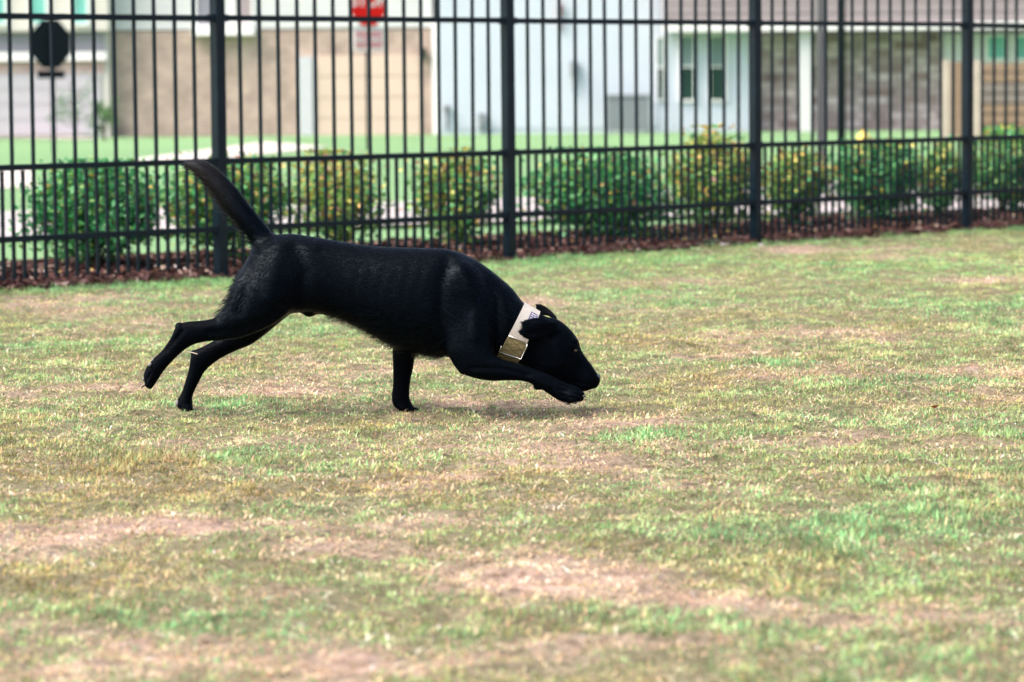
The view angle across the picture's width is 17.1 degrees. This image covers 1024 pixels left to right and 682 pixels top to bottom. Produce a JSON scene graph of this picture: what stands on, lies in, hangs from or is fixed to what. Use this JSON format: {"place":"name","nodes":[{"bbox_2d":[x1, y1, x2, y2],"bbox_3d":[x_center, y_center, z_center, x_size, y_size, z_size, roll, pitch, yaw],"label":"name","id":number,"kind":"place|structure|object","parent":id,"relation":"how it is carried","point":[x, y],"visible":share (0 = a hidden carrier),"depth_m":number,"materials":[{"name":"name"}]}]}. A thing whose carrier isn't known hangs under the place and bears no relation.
{"place":"outdoors","nodes":[
{"label":"outdoors","id":0,"kind":"place"},
{"bbox_2d":[4,170,36,187],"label":"pavement","id":1,"kind":"structure","parent":0,"point":[17,174],"depth_m":38.91,"materials":[{"name":"concrete"}]},
{"bbox_2d":[24,137,92,138],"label":"driveway","id":2,"kind":"structure","parent":0,"point":[62,137],"depth_m":69.20,"materials":[{"name":"concrete"}]},
{"bbox_2d":[122,142,325,160],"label":"garden path","id":3,"kind":"structure","parent":0,"point":[269,147],"depth_m":54.04,"materials":[{"name":"concrete"}]},
{"bbox_2d":[0,181,1020,236],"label":"street","id":4,"kind":"structure","parent":0,"point":[18,225],"depth_m":23.28,"materials":[{"name":"grey concrete"}]},
{"bbox_2d":[0,202,1009,232],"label":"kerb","id":5,"kind":"structure","parent":4,"relation":"on","point":[654,211],"depth_m":21.01,"materials":[{"name":"concrete"}]},
{"bbox_2d":[0,130,1023,681],"bbox_3d":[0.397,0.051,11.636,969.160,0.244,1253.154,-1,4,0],"label":"ground","id":6,"kind":"structure","parent":0,"point":[64,148],"depth_m":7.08,"materials":[{"name":"green plant"}]},
{"bbox_2d":[33,20,70,77],"bbox_3d":[-7.245,-3.962,53.828,0.760,2.202,0.068,-5,6,-43],"label":"stop sign","id":7,"kind":"object","parent":6,"relation":"on","point":[41,47],"visible":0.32,"depth_m":53.78,"materials":[{"name":"metal"}]},
{"bbox_2d":[0,0,111,137],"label":"house","id":8,"kind":"structure","parent":6,"relation":"on","point":[21,76],"depth_m":69.75,"materials":[{"name":"painted stucco"},{"name":"white siding"},{"name":"glass"}]},
{"bbox_2d":[0,0,6,25],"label":"window","id":9,"kind":"structure","parent":8,"relation":"in","point":[3,3],"depth_m":69.39,"materials":[{"name":"teal glass"}]},
{"bbox_2d":[32,0,47,25],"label":"window","id":10,"kind":"structure","parent":8,"relation":"in","point":[39,6],"depth_m":69.40,"materials":[{"name":"teal glass"}]},
{"bbox_2d":[0,74,101,134],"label":"garage door","id":11,"kind":"structure","parent":8,"relation":"in","point":[42,87],"depth_m":69.78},
{"bbox_2d":[74,0,89,25],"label":"window","id":12,"kind":"structure","parent":8,"relation":"in","point":[81,6],"depth_m":69.40,"materials":[{"name":"teal glass"}]},
{"bbox_2d":[46,71,99,127],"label":"young tree","id":13,"kind":"object","parent":6,"relation":"on","point":[63,113],"visible":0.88,"depth_m":65.79,"materials":[{"name":"green plant"}]},
{"bbox_2d":[89,98,119,140],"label":"bush","id":14,"kind":"object","parent":6,"relation":"on","point":[103,111],"visible":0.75,"depth_m":65.75,"materials":[{"name":"green plant"}]},
{"bbox_2d":[110,0,436,136],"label":"house","id":15,"kind":"structure","parent":6,"relation":"on","point":[164,55],"depth_m":70.16,"materials":[{"name":"beige paint"}]},
{"bbox_2d":[195,0,209,26],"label":"window","id":16,"kind":"structure","parent":15,"relation":"in","point":[201,6],"depth_m":70.03,"materials":[{"name":"grey glass"}]},
{"bbox_2d":[233,0,253,24],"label":"window","id":17,"kind":"structure","parent":15,"relation":"in","point":[247,6],"depth_m":70.03,"materials":[{"name":"white glass"}]},
{"bbox_2d":[317,55,419,134],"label":"garage door","id":18,"kind":"structure","parent":15,"relation":"in","point":[377,61],"depth_m":70.15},
{"bbox_2d":[352,0,383,150],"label":"stop sign","id":19,"kind":"object","parent":6,"relation":"on","point":[359,7],"visible":0.79,"depth_m":53.82,"materials":[{"name":"metal"}]},
{"bbox_2d":[141,159,600,412],"bbox_3d":[-0.355,-0.134,8.605,1.154,0.660,0.250,-1,4,0],"label":"dog","id":20,"kind":"object","parent":6,"relation":"on","point":[469,316],"visible":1,"depth_m":8.53},
{"bbox_2d":[0,0,1023,279],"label":"metal fence","id":21,"kind":"object","parent":6,"relation":"on","point":[508,152],"visible":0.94,"depth_m":16.16,"materials":[{"name":"black metal"}]},
{"bbox_2d":[0,206,1023,291],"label":"mulch bed","id":22,"kind":"object","parent":6,"relation":"on","point":[522,254],"visible":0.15,"depth_m":16.55,"materials":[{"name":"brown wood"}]},
{"bbox_2d":[7,156,184,265],"bbox_3d":[-1.852,-0.545,15.118,0.767,0.554,0.860,-1,4,0],"label":"shrub","id":23,"kind":"object","parent":22,"relation":"on","point":[60,203],"visible":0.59,"depth_m":15.01,"materials":[{"name":"green plant"}]},
{"bbox_2d":[149,150,319,257],"bbox_3d":[-1.345,-0.601,15.693,0.779,0.570,0.882,-4,6,-41],"label":"shrub","id":24,"kind":"object","parent":22,"relation":"on","point":[237,185],"visible":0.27,"depth_m":15.56,"materials":[{"name":"green plant"}]},
{"bbox_2d":[282,148,394,244],"bbox_3d":[-0.843,-0.641,16.209,0.587,0.563,0.687,1,5,16],"label":"shrub","id":25,"kind":"object","parent":22,"relation":"on","point":[326,151],"visible":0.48,"depth_m":16.13,"materials":[{"name":"green plant"}]},
{"bbox_2d":[394,146,501,244],"bbox_3d":[-0.279,-0.689,16.823,0.565,0.554,0.617,2,5,28],"label":"shrub","id":26,"kind":"object","parent":22,"relation":"on","point":[452,190],"visible":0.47,"depth_m":16.68,"materials":[{"name":"green plant"}]},
{"bbox_2d":[493,144,698,236],"bbox_3d":[0.481,-0.750,17.629,0.968,0.542,1.034,1,5,23],"label":"shrub","id":27,"kind":"object","parent":22,"relation":"on","point":[556,194],"visible":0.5,"depth_m":17.37,"materials":[{"name":"green plant"}]},
{"bbox_2d":[663,229,742,245],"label":"weed","id":28,"kind":"object","parent":22,"relation":"on","point":[711,243],"visible":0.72,"depth_m":17.25,"materials":[{"name":"green plant"}]},
{"bbox_2d":[654,123,768,229],"bbox_3d":[1.049,-0.855,18.117,0.593,0.664,0.668,4,6,44],"label":"shrub","id":29,"kind":"object","parent":22,"relation":"on","point":[702,138],"visible":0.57,"depth_m":18.05,"materials":[{"name":"green plant"}]},
{"bbox_2d":[747,146,850,224],"bbox_3d":[1.534,-0.829,18.673,0.586,0.520,0.628,-4,5,-37],"label":"shrub","id":30,"kind":"object","parent":22,"relation":"on","point":[795,181],"visible":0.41,"depth_m":18.54,"materials":[{"name":"green plant"}]},
{"bbox_2d":[823,137,938,219],"bbox_3d":[2.065,-0.881,19.194,0.842,0.537,0.642,-4,6,-40],"label":"shrub","id":31,"kind":"object","parent":22,"relation":"on","point":[881,176],"visible":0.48,"depth_m":19.03,"materials":[{"name":"green plant"}]},
{"bbox_2d":[912,134,956,215],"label":"shrub","id":32,"kind":"object","parent":22,"relation":"on","point":[943,174],"visible":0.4,"depth_m":19.51,"materials":[{"name":"green plant"}]},
{"bbox_2d":[955,122,1023,211],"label":"shrub","id":33,"kind":"object","parent":22,"relation":"on","point":[997,128],"visible":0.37,"depth_m":19.98,"materials":[{"name":"green plant"}]},
{"bbox_2d":[0,227,1023,681],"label":"dead clippings","id":34,"kind":"object","parent":6,"relation":"on","point":[390,519],"visible":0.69,"depth_m":6.84,"materials":[{"name":"brown plant"}]},
{"bbox_2d":[607,94,649,133],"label":"air conditioner","id":35,"kind":"object","parent":6,"relation":"on","point":[613,118],"visible":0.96,"depth_m":68.56,"materials":[{"name":"grey metal"}]},
{"bbox_2d":[440,0,1023,133],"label":"house","id":36,"kind":"structure","parent":6,"relation":"on","point":[480,69],"depth_m":69.88,"materials":[{"name":"white paint"}]},
{"bbox_2d":[444,106,448,128],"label":"wall tap","id":37,"kind":"object","parent":36,"relation":"attached to","point":[446,109],"depth_m":69.85,"materials":[{"name":"grey metal"}]},
{"bbox_2d":[478,113,485,133],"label":"utility box","id":38,"kind":"object","parent":36,"relation":"attached to","point":[481,119],"visible":0.88,"depth_m":69.76,"materials":[{"name":"grey metal"}]},
{"bbox_2d":[570,61,577,93],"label":"electricity meter","id":39,"kind":"object","parent":36,"relation":"attached to","point":[571,68],"visible":0.53,"depth_m":69.69,"materials":[{"name":"grey metal"}]},
{"bbox_2d":[656,36,664,100],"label":"window","id":40,"kind":"structure","parent":36,"relation":"in","point":[659,39],"depth_m":69.85,"materials":[{"name":"white glass"}]},
{"bbox_2d":[678,34,693,101],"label":"window","id":41,"kind":"structure","parent":36,"relation":"in","point":[688,39],"depth_m":69.85,"materials":[{"name":"green glass"}]},
{"bbox_2d":[711,34,726,101],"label":"window","id":42,"kind":"structure","parent":36,"relation":"in","point":[716,39],"depth_m":69.85,"materials":[{"name":"green glass"}]},
{"bbox_2d":[985,34,1003,60],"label":"window","id":43,"kind":"structure","parent":36,"relation":"in","point":[988,37],"depth_m":70.02,"materials":[{"name":"teal glass"}]},
{"bbox_2d":[1013,34,1023,60],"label":"window","id":44,"kind":"structure","parent":36,"relation":"in","point":[1020,36],"depth_m":70.02,"materials":[{"name":"teal glass"}]},
{"bbox_2d":[816,0,823,165],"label":"street lamp","id":45,"kind":"object","parent":6,"relation":"on","point":[820,71],"depth_m":32.87,"materials":[{"name":"grey metal"}]},
{"bbox_2d":[841,0,845,148],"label":"street lamp","id":46,"kind":"object","parent":6,"relation":"on","point":[843,127],"visible":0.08,"depth_m":51.81,"materials":[{"name":"metal"}]},
{"bbox_2d":[855,130,869,153],"bbox_3d":[4.019,-2.175,39.035,0.200,0.475,0.195,-1,4,0],"label":"hydrant","id":47,"kind":"object","parent":6,"relation":"on","point":[860,136],"visible":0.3,"depth_m":38.98,"materials":[{"name":"yellow metal"}]},
{"bbox_2d":[942,60,1023,136],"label":"wooden fence","id":48,"kind":"object","parent":6,"relation":"on","point":[947,97],"visible":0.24,"depth_m":61.86,"materials":[{"name":"beige wood"}]},
{"bbox_2d":[979,125,1023,135],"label":"bush","id":49,"kind":"object","parent":6,"relation":"on","point":[999,133],"visible":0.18,"depth_m":57.78,"materials":[{"name":"green plant"}]},
{"bbox_2d":[762,29,1023,32],"label":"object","id":50,"kind":"structure","parent":0,"point":[959,30],"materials":[{"name":"white"}]}
]}

